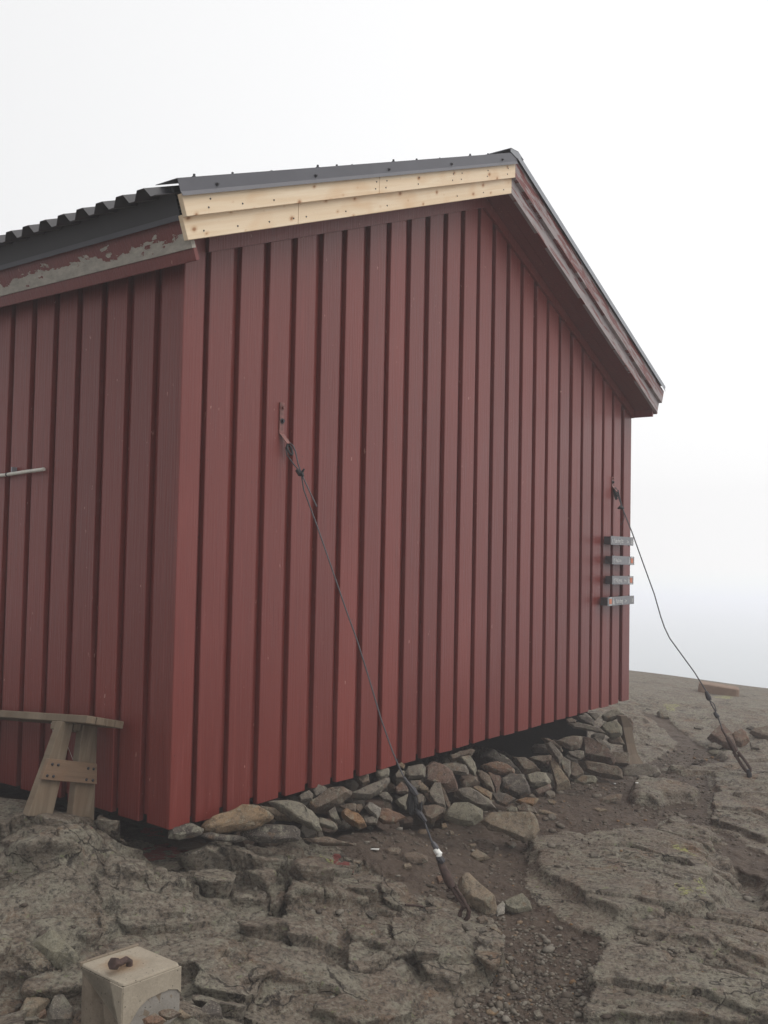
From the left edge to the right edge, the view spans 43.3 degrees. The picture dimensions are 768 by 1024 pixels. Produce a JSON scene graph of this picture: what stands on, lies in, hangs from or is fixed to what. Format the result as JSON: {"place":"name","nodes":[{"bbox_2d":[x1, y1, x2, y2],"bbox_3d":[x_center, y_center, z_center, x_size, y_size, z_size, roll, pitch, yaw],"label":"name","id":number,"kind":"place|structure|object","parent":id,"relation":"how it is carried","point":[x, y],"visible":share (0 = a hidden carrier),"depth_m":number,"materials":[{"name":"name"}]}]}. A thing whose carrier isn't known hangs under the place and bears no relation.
{"place":"outdoors","nodes":[
{"label":"outdoors","id":0,"kind":"place"},
{"bbox_2d":[0,670,767,1023],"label":"ground","id":1,"kind":"structure","parent":0,"point":[400,974],"depth_m":4.14,"materials":[{"name":"stone"}]},
{"bbox_2d":[20,997,50,1016],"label":"stone","id":2,"kind":"object","parent":1,"relation":"on","point":[33,1006],"visible":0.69,"depth_m":3.16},
{"bbox_2d":[31,928,79,969],"bbox_3d":[-1.169,1.568,3.446,0.189,0.140,0.104,-1,-3,37],"label":"stone","id":3,"kind":"object","parent":1,"relation":"on","point":[56,949],"visible":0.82,"depth_m":3.41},
{"bbox_2d":[47,994,75,1023],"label":"stone","id":4,"kind":"object","parent":1,"relation":"on","point":[61,1010],"visible":1,"depth_m":2.99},
{"bbox_2d":[0,710,123,819],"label":"bench","id":5,"kind":"object","parent":1,"relation":"on","point":[79,772],"visible":0.96,"depth_m":4.36,"materials":[{"name":"brown wood"}]},
{"bbox_2d":[79,943,180,1023],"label":"concrete block","id":6,"kind":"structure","parent":1,"relation":"on","point":[134,984],"depth_m":2.92,"materials":[{"name":"concrete"}]},
{"bbox_2d":[142,1013,165,1023],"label":"stone","id":7,"kind":"object","parent":1,"relation":"on","point":[154,1018],"visible":1,"depth_m":2.81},
{"bbox_2d":[158,1009,181,1019],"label":"stone","id":8,"kind":"object","parent":1,"relation":"on","point":[168,1014],"visible":0.96,"depth_m":2.86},
{"bbox_2d":[168,1017,201,1023],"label":"stone","id":9,"kind":"object","parent":1,"relation":"on","point":[176,1020],"visible":1,"depth_m":2.91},
{"bbox_2d":[177,1009,190,1019],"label":"stone","id":10,"kind":"object","parent":9,"relation":"on","point":[184,1015],"visible":0.78,"depth_m":2.90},
{"bbox_2d":[168,823,203,839],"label":"stone","id":11,"kind":"object","parent":1,"relation":"on","point":[187,831],"visible":1,"depth_m":4.27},
{"bbox_2d":[200,1000,222,1018],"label":"stone","id":12,"kind":"object","parent":1,"relation":"on","point":[211,1008],"visible":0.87,"depth_m":3.06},
{"bbox_2d":[201,832,247,842],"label":"stone","id":13,"kind":"object","parent":1,"relation":"on","point":[213,836],"visible":1,"depth_m":4.31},
{"bbox_2d":[201,804,273,833],"bbox_3d":[-0.671,1.404,4.424,0.330,0.132,0.123,2,-2,-17],"label":"stone","id":14,"kind":"object","parent":1,"relation":"on","point":[244,817],"visible":0.94,"depth_m":4.38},
{"bbox_2d":[234,831,253,846],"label":"stone","id":15,"kind":"object","parent":1,"relation":"on","point":[241,843],"visible":0.23,"depth_m":4.67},
{"bbox_2d":[240,824,300,842],"bbox_3d":[-0.523,1.480,4.450,0.278,0.088,0.088,1,-2,-6],"label":"stone","id":16,"kind":"object","parent":1,"relation":"on","point":[272,833],"visible":0.91,"depth_m":4.43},
{"bbox_2d":[260,806,292,821],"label":"stone","id":17,"kind":"object","parent":1,"relation":"on","point":[277,815],"visible":0.44,"depth_m":4.70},
{"bbox_2d":[268,800,321,830],"bbox_3d":[-0.423,1.455,4.647,0.276,0.133,0.107,0,-2,19],"label":"stone","id":18,"kind":"object","parent":1,"relation":"on","point":[300,813],"visible":1,"depth_m":4.61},
{"bbox_2d":[299,825,316,841],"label":"stone","id":19,"kind":"object","parent":1,"relation":"on","point":[306,832],"visible":0.39,"depth_m":5.00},
{"bbox_2d":[311,784,326,797],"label":"stone","id":20,"kind":"object","parent":1,"relation":"on","point":[318,790],"visible":0.62,"depth_m":5.03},
{"bbox_2d":[317,831,323,836],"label":"stone","id":21,"kind":"object","parent":1,"relation":"on","point":[319,833],"visible":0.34,"depth_m":4.67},
{"bbox_2d":[319,817,337,829],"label":"stone","id":22,"kind":"object","parent":21,"relation":"on","point":[327,824],"visible":0.88,"depth_m":4.66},
{"bbox_2d":[302,836,355,845],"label":"stone","id":23,"kind":"object","parent":1,"relation":"on","point":[326,841],"visible":1,"depth_m":4.55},
{"bbox_2d":[321,818,337,836],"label":"stone","id":24,"kind":"object","parent":1,"relation":"on","point":[328,832],"visible":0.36,"depth_m":5.15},
{"bbox_2d":[0,148,665,829],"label":"wooden hut","id":25,"kind":"object","parent":1,"relation":"on","point":[440,374],"visible":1,"depth_m":5.05,"materials":[{"name":"red paint"}]},
{"bbox_2d":[0,467,45,476],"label":"pipe","id":26,"kind":"object","parent":25,"relation":"attached to","point":[14,471],"visible":1,"depth_m":5.00,"materials":[{"name":"white plastic"}]},
{"bbox_2d":[285,442,470,920],"bbox_3d":[-0.052,0.762,4.604,1.022,2.238,0.046,0,-3,25],"label":"guy wire","id":27,"kind":"object","parent":25,"relation":"attached to","point":[413,805],"visible":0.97,"depth_m":4.48,"materials":[{"name":"metal"}]},
{"bbox_2d":[601,595,633,605],"bbox_3d":[1.944,0.736,8.037,0.064,0.084,0.545,-1,-3,37],"label":"trail sign","id":28,"kind":"object","parent":25,"relation":"attached to","point":[616,600],"visible":1,"depth_m":7.96,"materials":[{"name":"grey wood"}]},
{"bbox_2d":[604,535,632,545],"bbox_3d":[1.962,0.241,8.068,0.064,0.083,0.467,-1,-3,37],"label":"trail sign","id":29,"kind":"object","parent":25,"relation":"attached to","point":[612,540],"visible":1,"depth_m":7.98,"materials":[{"name":"grey wood"}]},
{"bbox_2d":[605,575,632,584],"bbox_3d":[1.968,0.569,8.072,0.064,0.088,0.441,-1,-3,37],"label":"trail sign","id":30,"kind":"object","parent":25,"relation":"attached to","point":[620,580],"visible":1,"depth_m":7.99,"materials":[{"name":"grey wood"}]},
{"bbox_2d":[605,555,633,565],"bbox_3d":[1.974,0.405,8.082,0.064,0.087,0.460,-1,-3,37],"label":"trail sign","id":31,"kind":"object","parent":25,"relation":"attached to","point":[622,560],"visible":1,"depth_m":8.00,"materials":[{"name":"grey wood"}]},
{"bbox_2d":[613,487,751,777],"bbox_3d":[2.383,0.944,7.787,1.118,2.313,0.057,0,-3,30],"label":"guy wire","id":32,"kind":"object","parent":25,"relation":"attached to","point":[733,747],"visible":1,"depth_m":7.63,"materials":[{"name":"metal"}]},
{"bbox_2d":[327,807,341,823],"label":"stone","id":33,"kind":"object","parent":1,"relation":"on","point":[332,813],"visible":1,"depth_m":4.87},
{"bbox_2d":[338,820,351,830],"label":"stone","id":34,"kind":"object","parent":1,"relation":"on","point":[344,825],"visible":0.55,"depth_m":5.30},
{"bbox_2d":[338,803,355,811],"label":"stone","id":35,"kind":"object","parent":1,"relation":"on","point":[351,806],"visible":0.84,"depth_m":5.05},
{"bbox_2d":[306,786,351,812],"bbox_3d":[-0.283,1.486,4.995,0.243,0.135,0.110,2,-3,-28],"label":"stone","id":36,"kind":"object","parent":35,"relation":"on","point":[328,799],"visible":0.95,"depth_m":4.96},
{"bbox_2d":[298,790,312,802],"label":"stone","id":37,"kind":"object","parent":36,"relation":"on","point":[306,796],"visible":1,"depth_m":4.93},
{"bbox_2d":[341,808,366,828],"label":"stone","id":38,"kind":"object","parent":1,"relation":"on","point":[353,818],"visible":1,"depth_m":4.84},
{"bbox_2d":[351,815,368,830],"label":"stone","id":39,"kind":"object","parent":1,"relation":"on","point":[356,828],"visible":0.17,"depth_m":5.41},
{"bbox_2d":[344,799,364,811],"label":"stone","id":40,"kind":"object","parent":39,"relation":"on","point":[356,802],"visible":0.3,"depth_m":5.44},
{"bbox_2d":[340,779,358,790],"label":"stone","id":41,"kind":"object","parent":40,"relation":"on","point":[352,785],"visible":0.75,"depth_m":5.46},
{"bbox_2d":[364,816,377,824],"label":"stone","id":42,"kind":"object","parent":1,"relation":"on","point":[371,820],"visible":0.95,"depth_m":4.94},
{"bbox_2d":[364,802,380,818],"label":"stone","id":43,"kind":"object","parent":1,"relation":"on","point":[371,808],"visible":1,"depth_m":5.10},
{"bbox_2d":[372,818,389,830],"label":"stone","id":44,"kind":"object","parent":1,"relation":"on","point":[379,826],"visible":0.39,"depth_m":5.50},
{"bbox_2d":[365,799,384,807],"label":"stone","id":45,"kind":"object","parent":44,"relation":"on","point":[380,804],"visible":0.44,"depth_m":5.55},
{"bbox_2d":[375,768,389,779],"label":"stone","id":46,"kind":"object","parent":1,"relation":"on","point":[381,774],"visible":0.93,"depth_m":5.50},
{"bbox_2d":[378,792,392,802],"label":"stone","id":47,"kind":"object","parent":1,"relation":"on","point":[385,796],"visible":1,"depth_m":5.34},
{"bbox_2d":[348,777,389,799],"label":"stone","id":48,"kind":"object","parent":47,"relation":"on","point":[372,790],"visible":0.95,"depth_m":5.32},
{"bbox_2d":[356,774,369,785],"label":"stone","id":49,"kind":"object","parent":48,"relation":"on","point":[362,780],"visible":1,"depth_m":5.37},
{"bbox_2d":[378,808,405,823],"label":"stone","id":50,"kind":"object","parent":1,"relation":"on","point":[388,816],"visible":0.91,"depth_m":5.15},
{"bbox_2d":[384,847,400,854],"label":"stone","id":51,"kind":"object","parent":1,"relation":"on","point":[393,850],"visible":1,"depth_m":4.89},
{"bbox_2d":[394,794,407,809],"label":"stone","id":52,"kind":"object","parent":1,"relation":"on","point":[401,802],"visible":0.7,"depth_m":5.40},
{"bbox_2d":[394,782,408,793],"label":"stone","id":53,"kind":"object","parent":1,"relation":"on","point":[401,787],"visible":0.99,"depth_m":5.50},
{"bbox_2d":[399,816,412,829],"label":"stone","id":54,"kind":"object","parent":1,"relation":"on","point":[407,822],"visible":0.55,"depth_m":5.73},
{"bbox_2d":[392,796,407,811],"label":"stone","id":55,"kind":"object","parent":54,"relation":"on","point":[395,805],"visible":0.49,"depth_m":5.80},
{"bbox_2d":[374,778,394,793],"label":"stone","id":56,"kind":"object","parent":55,"relation":"on","point":[391,787],"visible":0.3,"depth_m":5.82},
{"bbox_2d":[401,852,427,863],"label":"stone","id":57,"kind":"object","parent":1,"relation":"on","point":[415,857],"visible":0.99,"depth_m":4.84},
{"bbox_2d":[404,764,425,779],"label":"stone","id":58,"kind":"object","parent":1,"relation":"on","point":[415,772],"visible":0.95,"depth_m":5.69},
{"bbox_2d":[409,780,420,789],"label":"stone","id":59,"kind":"object","parent":1,"relation":"on","point":[416,784],"visible":0.61,"depth_m":5.61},
{"bbox_2d":[422,804,445,823],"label":"stone","id":60,"kind":"object","parent":1,"relation":"on","point":[433,813],"visible":0.85,"depth_m":5.35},
{"bbox_2d":[428,782,446,809],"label":"stone","id":61,"kind":"object","parent":1,"relation":"on","point":[435,795],"visible":0.87,"depth_m":5.50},
{"bbox_2d":[424,762,457,792],"bbox_3d":[0.334,1.599,5.797,0.226,0.188,0.182,-1,-3,37],"label":"stone","id":62,"kind":"object","parent":1,"relation":"on","point":[441,773],"visible":0.9,"depth_m":5.75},
{"bbox_2d":[441,784,450,808],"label":"stone","id":63,"kind":"object","parent":1,"relation":"on","point":[447,803],"visible":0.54,"depth_m":5.56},
{"bbox_2d":[443,763,468,774],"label":"stone","id":64,"kind":"object","parent":1,"relation":"on","point":[458,769],"visible":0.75,"depth_m":5.89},
{"bbox_2d":[447,749,474,761],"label":"stone","id":65,"kind":"object","parent":1,"relation":"on","point":[455,756],"visible":0.93,"depth_m":6.12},
{"bbox_2d":[443,802,482,825],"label":"stone","id":66,"kind":"object","parent":1,"relation":"on","point":[464,813],"visible":1,"depth_m":5.29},
{"bbox_2d":[459,755,476,775],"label":"stone","id":67,"kind":"object","parent":1,"relation":"on","point":[468,762],"visible":0.94,"depth_m":6.04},
{"bbox_2d":[461,922,477,931],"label":"stone","id":68,"kind":"object","parent":1,"relation":"on","point":[467,926],"visible":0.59,"depth_m":4.26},
{"bbox_2d":[455,787,496,810],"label":"stone","id":69,"kind":"object","parent":1,"relation":"on","point":[474,797],"visible":0.87,"depth_m":5.70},
{"bbox_2d":[458,872,496,914],"bbox_3d":[0.426,1.823,4.582,0.112,0.181,0.249,3,-3,-37],"label":"stone","id":70,"kind":"object","parent":1,"relation":"on","point":[477,895],"visible":0.81,"depth_m":4.53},
{"bbox_2d":[470,849,489,861],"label":"stone","id":71,"kind":"object","parent":1,"relation":"on","point":[478,855],"visible":0.91,"depth_m":5.18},
{"bbox_2d":[471,785,491,799],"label":"stone","id":72,"kind":"object","parent":1,"relation":"on","point":[485,792],"visible":0.58,"depth_m":5.92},
{"bbox_2d":[460,776,477,787],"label":"stone","id":73,"kind":"object","parent":72,"relation":"on","point":[469,781],"visible":0.91,"depth_m":5.93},
{"bbox_2d":[476,915,487,923],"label":"stone","id":74,"kind":"object","parent":1,"relation":"on","point":[483,919],"visible":1,"depth_m":4.34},
{"bbox_2d":[486,772,500,792],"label":"stone","id":75,"kind":"object","parent":1,"relation":"on","point":[496,780],"visible":0.81,"depth_m":6.17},
{"bbox_2d":[480,761,514,774],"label":"stone","id":76,"kind":"object","parent":1,"relation":"on","point":[499,768],"visible":0.96,"depth_m":6.35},
{"bbox_2d":[496,901,504,916],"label":"stone","id":77,"kind":"object","parent":1,"relation":"on","point":[500,910],"visible":1,"depth_m":4.50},
{"bbox_2d":[480,749,521,773],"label":"stone","id":78,"kind":"object","parent":1,"relation":"on","point":[492,755],"visible":0.7,"depth_m":6.67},
{"bbox_2d":[492,793,515,806],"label":"stone","id":79,"kind":"object","parent":1,"relation":"on","point":[504,799],"visible":1,"depth_m":5.94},
{"bbox_2d":[476,770,494,792],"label":"stone","id":80,"kind":"object","parent":79,"relation":"on","point":[484,779],"visible":0.94,"depth_m":6.00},
{"bbox_2d":[480,811,539,841],"bbox_3d":[0.709,1.766,5.446,0.334,0.150,0.132,1,-2,9],"label":"stone","id":81,"kind":"object","parent":1,"relation":"on","point":[522,826],"visible":1,"depth_m":5.43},
{"bbox_2d":[500,773,530,798],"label":"stone","id":82,"kind":"object","parent":1,"relation":"on","point":[516,786],"visible":0.9,"depth_m":6.18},
{"bbox_2d":[504,893,531,913],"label":"stone","id":83,"kind":"object","parent":1,"relation":"on","point":[519,903],"visible":1,"depth_m":4.53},
{"bbox_2d":[513,757,539,774],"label":"stone","id":84,"kind":"object","parent":1,"relation":"on","point":[525,765],"visible":0.88,"depth_m":6.75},
{"bbox_2d":[515,797,538,805],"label":"stone","id":85,"kind":"object","parent":1,"relation":"on","point":[530,801],"visible":0.83,"depth_m":6.06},
{"bbox_2d":[516,803,537,814],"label":"stone","id":86,"kind":"object","parent":1,"relation":"on","point":[524,807],"visible":0.81,"depth_m":5.97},
{"bbox_2d":[525,771,550,788],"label":"stone","id":87,"kind":"object","parent":1,"relation":"on","point":[536,780],"visible":0.89,"depth_m":6.51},
{"bbox_2d":[533,1010,543,1019],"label":"stone","id":88,"kind":"object","parent":1,"relation":"on","point":[537,1014],"visible":1,"depth_m":3.58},
{"bbox_2d":[528,755,551,763],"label":"stone","id":89,"kind":"object","parent":1,"relation":"on","point":[542,759],"visible":0.99,"depth_m":6.98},
{"bbox_2d":[532,784,551,796],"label":"stone","id":90,"kind":"object","parent":1,"relation":"on","point":[540,791],"visible":0.99,"depth_m":6.44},
{"bbox_2d":[541,738,562,751],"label":"stone","id":91,"kind":"object","parent":1,"relation":"on","point":[547,740],"visible":0.64,"depth_m":6.81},
{"bbox_2d":[560,757,570,776],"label":"stone","id":92,"kind":"object","parent":1,"relation":"on","point":[565,763],"visible":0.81,"depth_m":6.76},
{"bbox_2d":[555,736,582,749],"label":"stone","id":93,"kind":"object","parent":1,"relation":"on","point":[572,743],"visible":0.97,"depth_m":7.14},
{"bbox_2d":[567,750,584,759],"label":"stone","id":94,"kind":"object","parent":1,"relation":"on","point":[577,754],"visible":1,"depth_m":7.04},
{"bbox_2d":[570,762,583,778],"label":"stone","id":95,"kind":"object","parent":1,"relation":"on","point":[577,771],"visible":0.84,"depth_m":6.87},
{"bbox_2d":[576,715,593,725],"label":"stone","id":96,"kind":"object","parent":1,"relation":"on","point":[584,719],"visible":0.81,"depth_m":7.55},
{"bbox_2d":[575,775,597,784],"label":"stone","id":97,"kind":"object","parent":1,"relation":"on","point":[585,779],"visible":1,"depth_m":6.64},
{"bbox_2d":[581,737,615,764],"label":"stone","id":98,"kind":"object","parent":1,"relation":"on","point":[594,750],"visible":0.94,"depth_m":7.37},
{"bbox_2d":[568,722,604,732],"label":"stone","id":99,"kind":"object","parent":98,"relation":"on","point":[582,726],"visible":0.97,"depth_m":7.44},
{"bbox_2d":[578,761,623,779],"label":"stone","id":100,"kind":"object","parent":1,"relation":"on","point":[603,770],"visible":0.98,"depth_m":7.16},
{"bbox_2d":[599,794,621,802],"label":"stone","id":101,"kind":"object","parent":1,"relation":"on","point":[612,798],"visible":0.95,"depth_m":6.48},
{"bbox_2d":[611,751,629,766],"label":"stone","id":102,"kind":"object","parent":1,"relation":"on","point":[622,759],"visible":0.75,"depth_m":7.78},
{"bbox_2d":[607,737,624,744],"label":"stone","id":103,"kind":"object","parent":102,"relation":"on","point":[618,741],"visible":1,"depth_m":7.84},
{"bbox_2d":[600,721,622,737],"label":"stone","id":104,"kind":"object","parent":103,"relation":"on","point":[612,729],"visible":0.93,"depth_m":7.81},
{"bbox_2d":[601,708,623,721],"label":"stone","id":105,"kind":"object","parent":104,"relation":"on","point":[610,716],"visible":0.9,"depth_m":7.93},
{"bbox_2d":[617,715,642,764],"bbox_3d":[1.998,1.862,7.846,0.160,0.408,0.197,2,-3,-22],"label":"timber post","id":106,"kind":"object","parent":1,"relation":"on","point":[627,737],"visible":0.81,"depth_m":7.86,"materials":[{"name":"brown wood"}]},
{"bbox_2d":[622,763,660,777],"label":"stone","id":107,"kind":"object","parent":1,"relation":"on","point":[647,769],"visible":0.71,"depth_m":7.61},
{"bbox_2d":[656,709,669,718],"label":"stone","id":108,"kind":"object","parent":1,"relation":"on","point":[662,714],"visible":1,"depth_m":9.93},
{"bbox_2d":[698,681,739,696],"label":"concrete slab","id":109,"kind":"structure","parent":1,"relation":"on","point":[719,689],"depth_m":11.77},
{"bbox_2d":[707,724,734,749],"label":"stone","id":110,"kind":"object","parent":1,"relation":"on","point":[716,735],"visible":0.66,"depth_m":8.85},
{"bbox_2d":[732,728,749,746],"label":"stone","id":111,"kind":"object","parent":1,"relation":"on","point":[741,737],"visible":0.83,"depth_m":8.97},
{"bbox_2d":[749,725,767,739],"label":"stone","id":112,"kind":"object","parent":1,"relation":"on","point":[760,732],"visible":0.99,"depth_m":9.31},
{"bbox_2d":[0,0,767,687],"label":"sky","id":113,"kind":"structure","parent":0,"point":[642,124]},
{"bbox_2d":[9,744,767,1023],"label":"gravel","id":114,"kind":"structure","parent":0,"point":[565,999],"depth_m":4.06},
{"bbox_2d":[549,761,570,791],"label":"stone","id":115,"kind":"object","parent":114,"relation":"on","point":[561,780],"visible":1,"depth_m":6.64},
{"bbox_2d":[545,741,562,763],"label":"stone","id":116,"kind":"object","parent":115,"relation":"on","point":[554,751],"visible":1,"depth_m":6.72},
{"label":"stone","id":117,"kind":"object","parent":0,"visible":0},
{"bbox_2d":[280,794,298,800],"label":"stone","id":118,"kind":"object","parent":117,"relation":"on","point":[292,797],"visible":0.32,"depth_m":5.09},
{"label":"stone","id":119,"kind":"object","parent":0,"visible":0},
{"bbox_2d":[459,773,479,786],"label":"stone","id":120,"kind":"object","parent":119,"relation":"on","point":[462,778],"visible":0.4,"depth_m":6.40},
{"label":"stone","id":121,"kind":"object","parent":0,"visible":0},
{"bbox_2d":[531,744,547,753],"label":"stone","id":122,"kind":"object","parent":121,"relation":"on","point":[539,748],"visible":0.82,"depth_m":7.38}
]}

